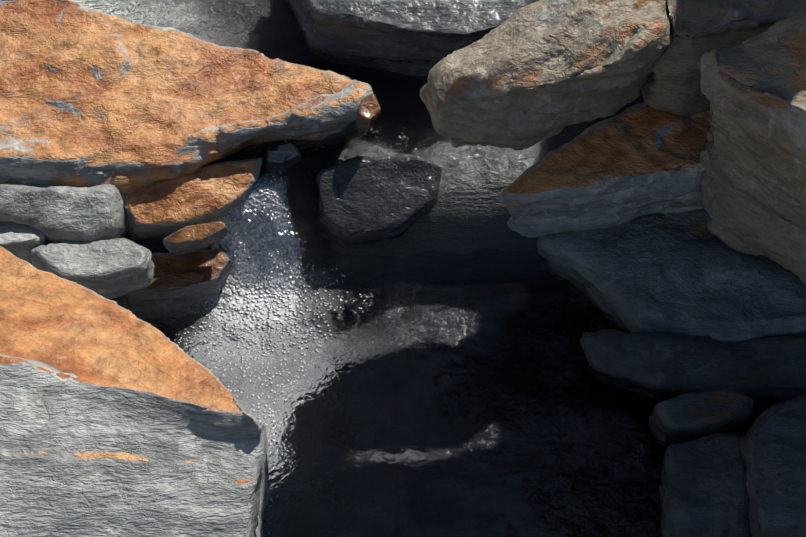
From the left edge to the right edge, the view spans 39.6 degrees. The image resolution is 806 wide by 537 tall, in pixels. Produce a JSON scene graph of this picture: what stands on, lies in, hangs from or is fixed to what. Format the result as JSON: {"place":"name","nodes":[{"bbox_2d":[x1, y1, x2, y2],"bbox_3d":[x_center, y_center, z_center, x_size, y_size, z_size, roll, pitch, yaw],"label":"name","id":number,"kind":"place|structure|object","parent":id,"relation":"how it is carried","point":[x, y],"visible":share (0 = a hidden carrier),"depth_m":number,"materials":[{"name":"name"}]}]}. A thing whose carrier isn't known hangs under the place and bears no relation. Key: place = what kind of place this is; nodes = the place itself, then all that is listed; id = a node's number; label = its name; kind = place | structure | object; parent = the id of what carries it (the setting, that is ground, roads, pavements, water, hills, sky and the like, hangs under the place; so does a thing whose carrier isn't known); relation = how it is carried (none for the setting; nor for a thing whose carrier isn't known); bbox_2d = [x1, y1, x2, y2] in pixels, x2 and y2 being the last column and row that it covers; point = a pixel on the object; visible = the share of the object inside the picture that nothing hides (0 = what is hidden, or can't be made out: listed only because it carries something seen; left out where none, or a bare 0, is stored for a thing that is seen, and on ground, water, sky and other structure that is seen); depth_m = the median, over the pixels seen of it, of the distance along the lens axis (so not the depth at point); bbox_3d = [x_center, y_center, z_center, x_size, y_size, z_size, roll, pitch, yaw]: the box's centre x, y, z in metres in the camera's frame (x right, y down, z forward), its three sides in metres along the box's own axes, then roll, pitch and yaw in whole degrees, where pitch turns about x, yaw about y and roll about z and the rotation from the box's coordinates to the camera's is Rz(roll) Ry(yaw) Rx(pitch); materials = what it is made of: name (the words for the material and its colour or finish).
{"place":"outdoors","nodes":[
{"label":"outdoors","id":0,"kind":"place"},
{"bbox_2d":[70,0,85,5],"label":"ground","id":1,"kind":"structure","parent":0,"point":[81,2],"depth_m":2.34,"materials":[{"name":"grey stone"}]},
{"bbox_2d":[0,222,50,261],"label":"rock","id":2,"kind":"object","parent":1,"relation":"on","point":[20,241],"visible":0.62,"depth_m":2.06,"materials":[{"name":"grey stone"}]},
{"bbox_2d":[0,183,128,242],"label":"rock block","id":3,"kind":"object","parent":1,"relation":"on","point":[54,213],"visible":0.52,"depth_m":2.06,"materials":[{"name":"grey stone"}]},
{"bbox_2d":[0,246,268,536],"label":"boulder","id":4,"kind":"object","parent":1,"relation":"on","point":[116,420],"visible":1,"depth_m":1.47,"materials":[{"name":"grey stone"}]},
{"bbox_2d":[121,249,232,311],"bbox_3d":[-0.451,0.039,2.213,0.230,0.169,0.119,2,62,-6],"label":"rock","id":5,"kind":"object","parent":1,"relation":"on","point":[181,281],"visible":0.5,"depth_m":2.16,"materials":[{"name":"stone"}]},
{"bbox_2d":[31,238,154,298],"bbox_3d":[-0.580,0.002,2.087,0.226,0.104,0.097,0,59,-3],"label":"rock","id":6,"kind":"object","parent":5,"relation":"on","point":[112,268],"visible":0.88,"depth_m":2.05,"materials":[{"name":"grey stone"}]},
{"bbox_2d":[163,221,227,254],"bbox_3d":[-0.390,-0.056,2.110,0.120,0.048,0.058,-1,62,-1],"label":"rock","id":7,"kind":"object","parent":5,"relation":"on","point":[188,239],"visible":0.98,"depth_m":2.09,"materials":[{"name":"brown stone"}]},
{"bbox_2d":[0,0,372,195],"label":"boulder","id":8,"kind":"object","parent":1,"relation":"on","point":[89,97],"visible":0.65,"depth_m":2.15,"materials":[{"name":"orange stone"}]},
{"bbox_2d":[355,93,380,132],"bbox_3d":[-0.071,-0.300,2.188,0.048,0.075,0.064,2,71,-11],"label":"rock","id":9,"kind":"object","parent":8,"relation":"on","point":[368,111],"visible":0.94,"depth_m":2.16,"materials":[{"name":"brown stone"}]},
{"bbox_2d":[124,157,262,238],"bbox_3d":[-0.427,-0.128,2.221,0.292,0.224,0.169,1,82,-12],"label":"rock","id":10,"kind":"object","parent":1,"relation":"on","point":[209,193],"visible":0.65,"depth_m":2.12,"materials":[{"name":"orange stone"}]},
{"bbox_2d":[267,143,298,163],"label":"rock","id":11,"kind":"object","parent":1,"relation":"on","point":[288,150],"visible":0.58,"depth_m":2.21,"materials":[{"name":"grey stone"}]},
{"bbox_2d":[316,154,428,244],"bbox_3d":[-0.059,-0.128,2.290,0.272,0.210,0.187,0,82,-7],"label":"ledge rock","id":12,"kind":"object","parent":1,"relation":"on","point":[359,202],"visible":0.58,"depth_m":2.19,"materials":[{"name":"grey stone"}]},
{"bbox_2d":[29,0,768,536],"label":"stream water","id":13,"kind":"structure","parent":1,"relation":"on","point":[429,372],"depth_m":2.11,"materials":[{"name":"black liquid"}]},
{"bbox_2d":[288,0,538,75],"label":"rock slab","id":14,"kind":"object","parent":1,"relation":"on","point":[417,37],"visible":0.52,"depth_m":2.25,"materials":[{"name":"grey stone"}]},
{"bbox_2d":[499,102,709,237],"bbox_3d":[0.426,-0.187,2.098,0.395,0.185,0.348,16,68,22],"label":"boulder","id":15,"kind":"object","parent":1,"relation":"on","point":[632,162],"visible":0.79,"depth_m":2.04,"materials":[{"name":"brown stone"}]},
{"bbox_2d":[420,0,672,149],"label":"boulder","id":16,"kind":"object","parent":15,"relation":"on","point":[529,75],"visible":1,"depth_m":1.89,"materials":[{"name":"grey stone"}]},
{"bbox_2d":[641,0,805,116],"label":"boulder","id":17,"kind":"object","parent":15,"relation":"on","point":[698,30],"visible":0.54,"depth_m":1.91,"materials":[{"name":"grey stone"}]},
{"bbox_2d":[534,208,805,341],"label":"boulder","id":18,"kind":"object","parent":1,"relation":"on","point":[686,273],"visible":0.54,"depth_m":2.06,"materials":[{"name":"grey stone"}]},
{"bbox_2d":[699,12,805,283],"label":"boulder","id":19,"kind":"object","parent":18,"relation":"on","point":[753,160],"visible":1,"depth_m":1.78,"materials":[{"name":"grey stone"}]},
{"bbox_2d":[579,329,805,410],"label":"rock","id":20,"kind":"object","parent":1,"relation":"on","point":[765,372],"visible":0.71,"depth_m":1.98,"materials":[{"name":"grey stone"}]},
{"bbox_2d":[648,389,753,445],"bbox_3d":[0.521,0.268,1.966,0.176,0.124,0.087,-1,56,-1],"label":"rock","id":21,"kind":"object","parent":1,"relation":"on","point":[686,417],"visible":0.75,"depth_m":1.92,"materials":[{"name":"grey stone"}]},
{"bbox_2d":[659,431,751,536],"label":"rock","id":22,"kind":"object","parent":1,"relation":"on","point":[703,490],"visible":0.88,"depth_m":1.82,"materials":[{"name":"grey stone"}]},
{"bbox_2d":[739,394,805,536],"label":"rock","id":23,"kind":"object","parent":1,"relation":"on","point":[772,442],"visible":0.96,"depth_m":1.75,"materials":[{"name":"grey stone"}]}
]}

